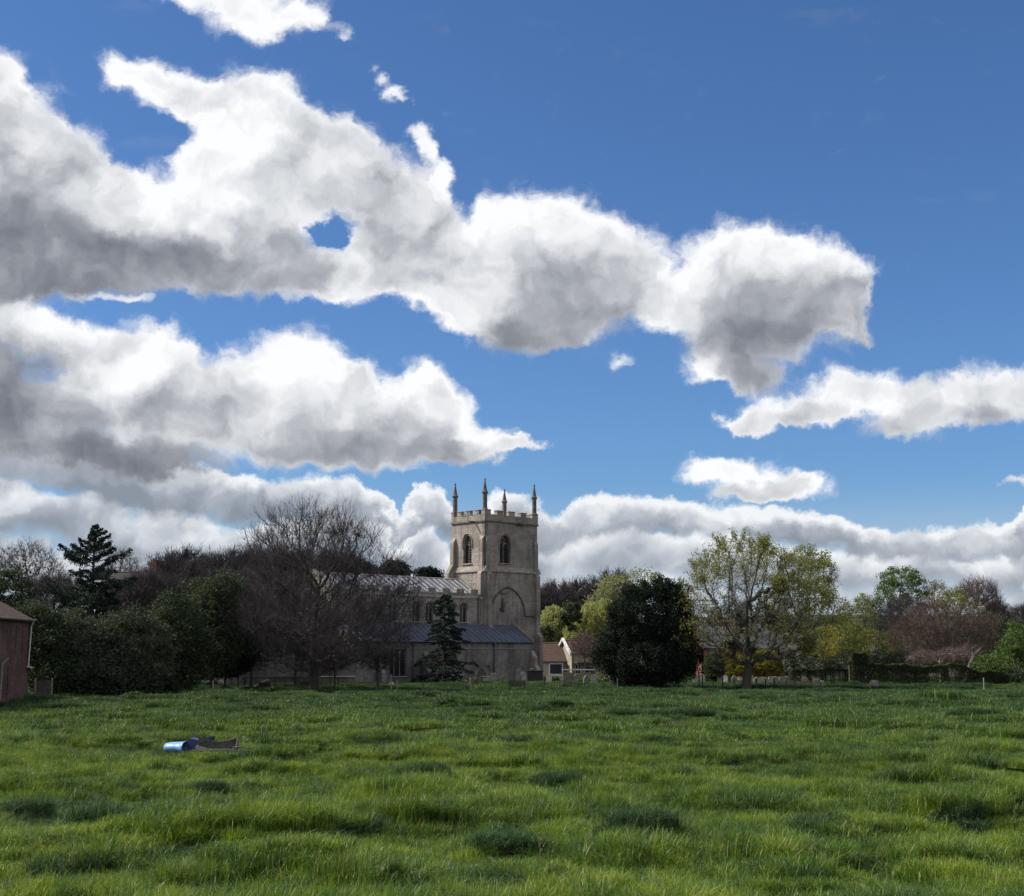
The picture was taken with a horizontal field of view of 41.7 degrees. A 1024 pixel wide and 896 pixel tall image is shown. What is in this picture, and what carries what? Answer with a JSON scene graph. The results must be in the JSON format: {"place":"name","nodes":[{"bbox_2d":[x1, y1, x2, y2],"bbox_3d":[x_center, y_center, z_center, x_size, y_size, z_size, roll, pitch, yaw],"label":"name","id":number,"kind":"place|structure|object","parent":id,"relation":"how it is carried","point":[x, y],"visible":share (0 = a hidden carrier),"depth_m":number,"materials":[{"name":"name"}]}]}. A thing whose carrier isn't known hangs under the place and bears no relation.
{"place":"outdoors","nodes":[
{"label":"outdoors","id":0,"kind":"place"},
{"bbox_2d":[0,0,1023,616],"label":"sky","id":1,"kind":"structure","parent":0,"point":[678,273],"materials":[{"name":"blue"}]},
{"bbox_2d":[0,612,1023,895],"bbox_3d":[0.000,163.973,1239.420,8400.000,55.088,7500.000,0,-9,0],"label":"ground","id":2,"kind":"structure","parent":0,"point":[792,646],"depth_m":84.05,"materials":[{"name":"green plant"}]},
{"bbox_2d":[0,601,36,701],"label":"brick barn","id":3,"kind":"structure","parent":2,"relation":"on","point":[14,627],"depth_m":87.82,"materials":[{"name":"red brick"}]},
{"bbox_2d":[0,562,40,610],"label":"garden tree","id":4,"kind":"object","parent":2,"relation":"on","point":[24,583],"visible":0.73,"depth_m":107.50,"materials":[{"name":"green plant"}]},
{"bbox_2d":[0,535,67,660],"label":"bare tree","id":5,"kind":"object","parent":2,"relation":"on","point":[24,558],"visible":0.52,"depth_m":149.38,"materials":[{"name":"brown plant"}]},
{"bbox_2d":[34,678,52,695],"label":"board fence","id":6,"kind":"object","parent":2,"relation":"on","point":[42,686],"visible":0.57,"depth_m":92.56,"materials":[{"name":"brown wood"}]},
{"bbox_2d":[16,563,84,615],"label":"blossom tree","id":7,"kind":"object","parent":2,"relation":"on","point":[45,577],"visible":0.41,"depth_m":130.24,"materials":[{"name":"brown plant"}]},
{"bbox_2d":[10,596,93,694],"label":"thicket bush","id":8,"kind":"object","parent":2,"relation":"on","point":[63,672],"visible":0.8,"depth_m":98.08,"materials":[{"name":"green plant"}]},
{"bbox_2d":[33,605,143,695],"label":"thicket bush","id":9,"kind":"object","parent":2,"relation":"on","point":[101,634],"visible":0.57,"depth_m":100.60,"materials":[{"name":"green plant"}]},
{"bbox_2d":[44,524,143,645],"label":"spruce","id":10,"kind":"object","parent":2,"relation":"on","point":[90,593],"visible":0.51,"depth_m":116.92,"materials":[{"name":"green plant"}]},
{"bbox_2d":[96,546,142,581],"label":"bare tree","id":11,"kind":"object","parent":2,"relation":"on","point":[124,566],"visible":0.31,"depth_m":159.56,"materials":[{"name":"brown plant"}]},
{"bbox_2d":[96,559,162,661],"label":"farmhouse","id":12,"kind":"object","parent":2,"relation":"on","point":[126,572],"visible":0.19,"depth_m":152.77,"materials":[{"name":"brick"}]},
{"bbox_2d":[82,601,181,694],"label":"thicket bush","id":13,"kind":"object","parent":2,"relation":"on","point":[130,622],"visible":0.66,"depth_m":103.14,"materials":[{"name":"green plant"}]},
{"bbox_2d":[107,561,189,622],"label":"blossom tree","id":14,"kind":"object","parent":2,"relation":"on","point":[148,580],"visible":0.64,"depth_m":126.59,"materials":[{"name":"brown plant"}]},
{"bbox_2d":[140,548,190,625],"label":"woodland tree","id":15,"kind":"object","parent":2,"relation":"on","point":[162,564],"visible":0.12,"depth_m":203.70,"materials":[{"name":"brown plant"}]},
{"bbox_2d":[143,541,219,626],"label":"woodland tree","id":16,"kind":"object","parent":2,"relation":"on","point":[192,555],"visible":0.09,"depth_m":208.81,"materials":[{"name":"brown plant"}]},
{"bbox_2d":[139,587,224,692],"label":"thicket bush","id":17,"kind":"object","parent":2,"relation":"on","point":[194,651],"visible":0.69,"depth_m":107.93,"materials":[{"name":"green plant"}]},
{"bbox_2d":[160,575,209,628],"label":"background tree","id":18,"kind":"object","parent":2,"relation":"on","point":[188,590],"visible":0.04,"depth_m":138.72,"materials":[{"name":"green plant"}]},
{"bbox_2d":[164,736,215,752],"bbox_3d":[-11.440,10.503,47.468,1.720,0.626,0.768,-2,-9,12],"label":"plastic tub","id":19,"kind":"object","parent":2,"relation":"on","point":[191,743],"visible":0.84,"depth_m":47.36,"materials":[{"name":"blue plastic"}]},
{"bbox_2d":[165,556,228,587],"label":"woodland tree","id":20,"kind":"object","parent":2,"relation":"on","point":[192,569],"visible":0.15,"depth_m":168.47,"materials":[{"name":"brown plant"}]},
{"bbox_2d":[178,565,250,688],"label":"thicket bush","id":21,"kind":"object","parent":2,"relation":"on","point":[212,588],"visible":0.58,"depth_m":114.30,"materials":[{"name":"green plant"}]},
{"bbox_2d":[195,737,238,753],"bbox_3d":[-10.315,10.450,46.974,1.428,0.677,0.565,1,-9,-4],"label":"feed trough","id":22,"kind":"object","parent":2,"relation":"on","point":[203,744],"visible":0.69,"depth_m":47.21,"materials":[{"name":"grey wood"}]},
{"bbox_2d":[194,543,241,572],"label":"woodland tree","id":23,"kind":"object","parent":2,"relation":"on","point":[220,557],"visible":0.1,"depth_m":213.40,"materials":[{"name":"brown plant"}]},
{"bbox_2d":[209,629,263,688],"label":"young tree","id":24,"kind":"object","parent":2,"relation":"on","point":[244,665],"visible":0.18,"depth_m":116.77,"materials":[{"name":"green plant"}]},
{"bbox_2d":[219,541,267,576],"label":"woodland tree","id":25,"kind":"object","parent":2,"relation":"on","point":[233,561],"visible":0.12,"depth_m":209.19,"materials":[{"name":"brown plant"}]},
{"bbox_2d":[203,569,306,686],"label":"twiggy tree","id":26,"kind":"object","parent":2,"relation":"on","point":[250,677],"visible":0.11,"depth_m":128.14,"materials":[{"name":"brown plant"}]},
{"bbox_2d":[241,679,271,687],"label":"scroll tomb","id":27,"kind":"object","parent":2,"relation":"on","point":[263,683],"visible":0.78,"depth_m":127.54,"materials":[{"name":"stone"}]},
{"bbox_2d":[266,546,319,576],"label":"woodland tree","id":28,"kind":"object","parent":2,"relation":"on","point":[291,558],"visible":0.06,"depth_m":208.40,"materials":[{"name":"brown plant"}]},
{"bbox_2d":[246,676,355,684],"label":"churchyard wall","id":29,"kind":"structure","parent":2,"relation":"on","point":[303,679],"depth_m":134.04,"materials":[{"name":"grey stone"}]},
{"bbox_2d":[266,569,341,686],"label":"twiggy tree","id":30,"kind":"object","parent":2,"relation":"on","point":[295,678],"visible":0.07,"depth_m":129.15,"materials":[{"name":"brown plant"}]},
{"bbox_2d":[192,492,437,688],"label":"bare tree","id":31,"kind":"object","parent":2,"relation":"on","point":[316,632],"visible":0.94,"depth_m":118.44,"materials":[{"name":"brown plant"}]},
{"bbox_2d":[213,674,423,690],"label":"wire fence","id":32,"kind":"object","parent":2,"relation":"on","point":[330,683],"visible":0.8,"depth_m":118.69,"materials":[{"name":"brown wood"}]},
{"bbox_2d":[318,647,357,687],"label":"young tree","id":33,"kind":"object","parent":2,"relation":"on","point":[335,673],"visible":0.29,"depth_m":122.15,"materials":[{"name":"brown plant"}]},
{"bbox_2d":[198,478,542,685],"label":"church","id":34,"kind":"structure","parent":2,"relation":"on","point":[489,583],"depth_m":157.10,"materials":[{"name":"stone"}]},
{"bbox_2d":[389,644,407,677],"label":"window","id":35,"kind":"structure","parent":34,"relation":"in","point":[397,672],"depth_m":142.65,"materials":[{"name":"grey glass"}]},
{"bbox_2d":[424,600,434,622],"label":"window","id":36,"kind":"structure","parent":34,"relation":"in","point":[428,606],"depth_m":151.33,"materials":[{"name":"grey glass"}]},
{"bbox_2d":[459,601,468,623],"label":"window","id":37,"kind":"structure","parent":34,"relation":"in","point":[462,607],"depth_m":155.04,"materials":[{"name":"grey glass"}]},
{"bbox_2d":[462,533,472,564],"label":"window","id":38,"kind":"structure","parent":34,"relation":"in","point":[469,544],"depth_m":160.43,"materials":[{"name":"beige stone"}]},
{"bbox_2d":[499,533,511,564],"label":"window","id":39,"kind":"structure","parent":34,"relation":"in","point":[503,545],"depth_m":160.78,"materials":[{"name":"black glass"}]},
{"bbox_2d":[358,645,397,689],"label":"young tree","id":40,"kind":"object","parent":2,"relation":"on","point":[377,667],"visible":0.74,"depth_m":120.22,"materials":[{"name":"brown plant"}]},
{"bbox_2d":[379,559,414,575],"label":"pine","id":41,"kind":"object","parent":2,"relation":"on","point":[400,568],"visible":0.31,"depth_m":203.23,"materials":[{"name":"green plant"}]},
{"bbox_2d":[412,565,444,577],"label":"pine","id":42,"kind":"object","parent":2,"relation":"on","point":[430,571],"visible":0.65,"depth_m":213.43,"materials":[{"name":"green plant"}]},
{"bbox_2d":[410,593,478,682],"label":"cedar","id":43,"kind":"object","parent":2,"relation":"on","point":[449,658],"visible":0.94,"depth_m":141.23,"materials":[{"name":"green plant"}]},
{"bbox_2d":[462,672,481,684],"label":"rose bush","id":44,"kind":"object","parent":2,"relation":"on","point":[473,680],"visible":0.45,"depth_m":134.25,"materials":[{"name":"green plant"}]},
{"bbox_2d":[468,683,515,689],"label":"bush","id":45,"kind":"object","parent":2,"relation":"on","point":[484,686],"visible":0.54,"depth_m":126.94,"materials":[{"name":"green plant"}]},
{"bbox_2d":[0,680,1023,891],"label":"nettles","id":46,"kind":"object","parent":2,"relation":"on","point":[628,817],"visible":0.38,"depth_m":35.18,"materials":[{"name":"green plant"}]},
{"bbox_2d":[526,668,543,680],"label":"chest tomb","id":47,"kind":"object","parent":2,"relation":"on","point":[533,674],"visible":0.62,"depth_m":148.15,"materials":[{"name":"stone"}]},
{"bbox_2d":[465,676,617,689],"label":"wire fence","id":48,"kind":"object","parent":2,"relation":"on","point":[534,683],"visible":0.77,"depth_m":124.08,"materials":[{"name":"brown wood"}]},
{"bbox_2d":[540,582,564,618],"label":"woodland tree","id":49,"kind":"object","parent":2,"relation":"on","point":[548,598],"visible":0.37,"depth_m":251.94,"materials":[{"name":"brown plant"}]},
{"bbox_2d":[540,604,567,641],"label":"willow","id":50,"kind":"object","parent":2,"relation":"on","point":[548,616],"visible":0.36,"depth_m":196.95,"materials":[{"name":"green plant"}]},
{"bbox_2d":[543,642,567,675],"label":"cottage","id":51,"kind":"structure","parent":2,"relation":"on","point":[555,661],"depth_m":183.80,"materials":[{"name":"stone"}]},
{"bbox_2d":[547,661,564,675],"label":"bay window","id":52,"kind":"structure","parent":51,"relation":"in","point":[555,667],"depth_m":182.72,"materials":[{"name":"white paint"}]},
{"bbox_2d":[540,600,583,641],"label":"dark bush","id":53,"kind":"object","parent":2,"relation":"on","point":[567,614],"visible":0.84,"depth_m":190.02,"materials":[{"name":"green plant"}]},
{"bbox_2d":[544,576,581,613],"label":"woodland tree","id":54,"kind":"object","parent":2,"relation":"on","point":[565,593],"visible":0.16,"depth_m":259.02,"materials":[{"name":"brown plant"}]},
{"bbox_2d":[563,672,572,682],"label":"headstone","id":55,"kind":"object","parent":2,"relation":"on","point":[568,676],"visible":0.47,"depth_m":136.94,"materials":[{"name":"stone"}]},
{"bbox_2d":[560,574,603,606],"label":"woodland tree","id":56,"kind":"object","parent":2,"relation":"on","point":[583,591],"visible":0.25,"depth_m":265.39,"materials":[{"name":"green plant"}]},
{"bbox_2d":[568,630,601,675],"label":"fruit tree","id":57,"kind":"object","parent":2,"relation":"on","point":[584,645],"visible":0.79,"depth_m":169.62,"materials":[{"name":"brown plant"}]},
{"bbox_2d":[559,638,611,676],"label":"cottage","id":58,"kind":"structure","parent":2,"relation":"on","point":[573,662],"depth_m":182.37,"materials":[{"name":"stone"}]},
{"bbox_2d":[562,598,620,639],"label":"willow","id":59,"kind":"object","parent":2,"relation":"on","point":[593,619],"visible":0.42,"depth_m":192.49,"materials":[{"name":"green plant"}]},
{"bbox_2d":[581,574,615,607],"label":"woodland tree","id":60,"kind":"object","parent":2,"relation":"on","point":[593,581],"visible":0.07,"depth_m":270.13,"materials":[{"name":"green plant"}]},
{"bbox_2d":[596,566,639,633],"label":"woodland tree","id":61,"kind":"object","parent":2,"relation":"on","point":[614,572],"visible":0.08,"depth_m":277.90,"materials":[{"name":"green plant"}]},
{"bbox_2d":[581,564,661,605],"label":"pale tree","id":62,"kind":"object","parent":2,"relation":"on","point":[607,585],"visible":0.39,"depth_m":210.12,"materials":[{"name":"green plant"}]},
{"bbox_2d":[589,572,704,688],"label":"yew","id":63,"kind":"object","parent":2,"relation":"on","point":[628,648],"visible":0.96,"depth_m":128.10,"materials":[{"name":"green plant"}]},
{"bbox_2d":[701,650,727,680],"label":"evergreen bush","id":64,"kind":"object","parent":2,"relation":"on","point":[712,673],"visible":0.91,"depth_m":145.59,"materials":[{"name":"green plant"}]},
{"bbox_2d":[695,614,779,675],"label":"brick house","id":65,"kind":"structure","parent":2,"relation":"on","point":[715,650],"depth_m":177.06,"materials":[{"name":"brown brick"}]},
{"bbox_2d":[720,650,754,677],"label":"golden conifer","id":66,"kind":"object","parent":2,"relation":"on","point":[738,668],"visible":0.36,"depth_m":149.06,"materials":[{"name":"yellow plant"}]},
{"bbox_2d":[696,594,803,634],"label":"shrubby tree","id":67,"kind":"object","parent":2,"relation":"on","point":[707,613],"visible":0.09,"depth_m":190.37,"materials":[{"name":"green plant"}]},
{"bbox_2d":[668,527,846,689],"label":"budding oak","id":68,"kind":"object","parent":2,"relation":"on","point":[746,628],"visible":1,"depth_m":127.02,"materials":[{"name":"green plant"}]},
{"bbox_2d":[752,648,787,678],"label":"golden conifer","id":69,"kind":"object","parent":2,"relation":"on","point":[759,668],"visible":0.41,"depth_m":149.48,"materials":[{"name":"yellow plant"}]},
{"bbox_2d":[778,649,801,681],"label":"dark conifer","id":70,"kind":"object","parent":2,"relation":"on","point":[790,665],"visible":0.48,"depth_m":143.88,"materials":[{"name":"green plant"}]},
{"bbox_2d":[754,678,839,685],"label":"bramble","id":71,"kind":"object","parent":2,"relation":"on","point":[800,683],"visible":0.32,"depth_m":133.88,"materials":[{"name":"green plant"}]},
{"bbox_2d":[763,543,851,679],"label":"broad tree","id":72,"kind":"object","parent":2,"relation":"on","point":[820,562],"visible":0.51,"depth_m":148.66,"materials":[{"name":"green plant"}]},
{"bbox_2d":[780,652,845,677],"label":"bungalow","id":73,"kind":"object","parent":2,"relation":"on","point":[805,667],"visible":0.07,"depth_m":173.65,"materials":[{"name":"stone"}]},
{"bbox_2d":[788,541,839,656],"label":"bare tree","id":74,"kind":"object","parent":2,"relation":"on","point":[833,575],"visible":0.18,"depth_m":159.16,"materials":[{"name":"green plant"}]},
{"bbox_2d":[788,666,847,683],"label":"loose hedge","id":75,"kind":"object","parent":2,"relation":"on","point":[801,670],"visible":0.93,"depth_m":137.22,"materials":[{"name":"green plant"}]},
{"bbox_2d":[787,650,848,680],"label":"shrubby tree","id":76,"kind":"object","parent":2,"relation":"on","point":[831,663],"visible":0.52,"depth_m":146.98,"materials":[{"name":"green plant"}]},
{"bbox_2d":[804,624,845,677],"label":"yellow bush","id":77,"kind":"object","parent":2,"relation":"on","point":[834,650],"visible":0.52,"depth_m":138.27,"materials":[{"name":"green plant"}]},
{"bbox_2d":[815,614,863,678],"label":"shrubby tree","id":78,"kind":"object","parent":2,"relation":"on","point":[848,637],"visible":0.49,"depth_m":155.73,"materials":[{"name":"green plant"}]},
{"bbox_2d":[699,675,984,689],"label":"wire fence","id":79,"kind":"object","parent":2,"relation":"on","point":[774,682],"visible":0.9,"depth_m":127.54,"materials":[{"name":"metal"}]},
{"bbox_2d":[846,657,854,681],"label":"stone pillar","id":80,"kind":"structure","parent":2,"relation":"on","point":[850,669],"depth_m":136.65,"materials":[{"name":"beige stone"}]},
{"bbox_2d":[830,593,881,660],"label":"shrubby tree","id":81,"kind":"object","parent":2,"relation":"on","point":[868,610],"visible":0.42,"depth_m":166.11,"materials":[{"name":"green plant"}]},
{"bbox_2d":[849,653,868,683],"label":"topiary column","id":82,"kind":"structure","parent":2,"relation":"on","point":[858,659],"depth_m":135.72,"materials":[{"name":"green plant"}]},
{"bbox_2d":[841,595,891,675],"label":"shrubby tree","id":83,"kind":"object","parent":2,"relation":"on","point":[877,605],"visible":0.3,"depth_m":180.37,"materials":[{"name":"brown plant"}]},
{"bbox_2d":[844,628,904,669],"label":"shrubby tree","id":84,"kind":"object","parent":2,"relation":"on","point":[883,635],"visible":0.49,"depth_m":158.15,"materials":[{"name":"green plant"}]},
{"bbox_2d":[865,607,931,673],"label":"shrubby tree","id":85,"kind":"object","parent":2,"relation":"on","point":[894,630],"visible":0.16,"depth_m":169.97,"materials":[{"name":"brown plant"}]},
{"bbox_2d":[873,593,931,678],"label":"white blossom tree","id":86,"kind":"object","parent":2,"relation":"on","point":[899,603],"visible":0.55,"depth_m":164.43,"materials":[{"name":"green plant"}]},
{"bbox_2d":[873,565,937,675],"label":"leafy tree","id":87,"kind":"object","parent":2,"relation":"on","point":[891,582],"visible":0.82,"depth_m":186.54,"materials":[{"name":"green plant"}]},
{"bbox_2d":[867,647,947,679],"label":"shrubby tree","id":88,"kind":"object","parent":2,"relation":"on","point":[898,657],"visible":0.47,"depth_m":147.38,"materials":[{"name":"brown plant"}]},
{"bbox_2d":[919,579,954,674],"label":"brown tree","id":89,"kind":"object","parent":2,"relation":"on","point":[937,585],"visible":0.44,"depth_m":193.44,"materials":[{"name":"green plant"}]},
{"bbox_2d":[866,663,1008,683],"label":"clipped hedge","id":90,"kind":"object","parent":2,"relation":"on","point":[884,673],"visible":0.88,"depth_m":136.21,"materials":[{"name":"green plant"}]},
{"bbox_2d":[884,594,1002,679],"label":"russet tree","id":91,"kind":"object","parent":2,"relation":"on","point":[959,627],"visible":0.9,"depth_m":151.77,"materials":[{"name":"brown plant"}]},
{"bbox_2d":[903,640,986,681],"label":"apple tree","id":92,"kind":"object","parent":2,"relation":"on","point":[928,656],"visible":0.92,"depth_m":141.02,"materials":[{"name":"brown plant"}]},
{"bbox_2d":[919,629,995,675],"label":"shrubby tree","id":93,"kind":"object","parent":2,"relation":"on","point":[987,648],"visible":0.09,"depth_m":159.33,"materials":[{"name":"brown plant"}]},
{"bbox_2d":[931,586,986,676],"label":"budding tree","id":94,"kind":"object","parent":2,"relation":"on","point":[956,592],"visible":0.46,"depth_m":178.29,"materials":[{"name":"green plant"}]},
{"bbox_2d":[966,648,980,676],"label":"broken trunk","id":95,"kind":"object","parent":2,"relation":"on","point":[972,658],"visible":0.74,"depth_m":139.22,"materials":[{"name":"brown wood"}]},
{"bbox_2d":[950,572,1009,655],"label":"pink bare tree","id":96,"kind":"object","parent":2,"relation":"on","point":[989,587],"visible":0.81,"depth_m":184.16,"materials":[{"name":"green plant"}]},
{"bbox_2d":[943,646,1019,680],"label":"shrubby tree","id":97,"kind":"object","parent":2,"relation":"on","point":[964,660],"visible":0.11,"depth_m":149.43,"materials":[{"name":"brown plant"}]},
{"bbox_2d":[968,652,1010,682],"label":"bush","id":98,"kind":"object","parent":2,"relation":"on","point":[980,664],"visible":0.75,"depth_m":138.69,"materials":[{"name":"green plant"}]},
{"bbox_2d":[971,610,1018,654],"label":"dark bush","id":99,"kind":"object","parent":2,"relation":"on","point":[1004,619],"visible":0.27,"depth_m":165.73,"materials":[{"name":"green plant"}]},
{"bbox_2d":[976,596,1013,640],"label":"woodland tree","id":100,"kind":"object","parent":2,"relation":"on","point":[1008,611],"visible":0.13,"depth_m":227.29,"materials":[{"name":"brown plant"}]},
{"bbox_2d":[985,612,1023,642],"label":"shrubby tree","id":101,"kind":"object","parent":2,"relation":"on","point":[1019,619],"visible":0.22,"depth_m":197.20,"materials":[{"name":"brown plant"}]},
{"bbox_2d":[989,620,1023,669],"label":"green tree","id":102,"kind":"object","parent":2,"relation":"on","point":[1013,652],"visible":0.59,"depth_m":141.84,"materials":[{"name":"green plant"}]},
{"bbox_2d":[1000,664,1023,682],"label":"hedge bush","id":103,"kind":"object","parent":2,"relation":"on","point":[1015,674],"visible":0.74,"depth_m":137.30,"materials":[{"name":"green plant"}]},
{"bbox_2d":[1006,602,1023,666],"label":"woodland tree","id":104,"kind":"object","parent":2,"relation":"on","point":[1019,611],"visible":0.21,"depth_m":237.37,"materials":[{"name":"brown plant"}]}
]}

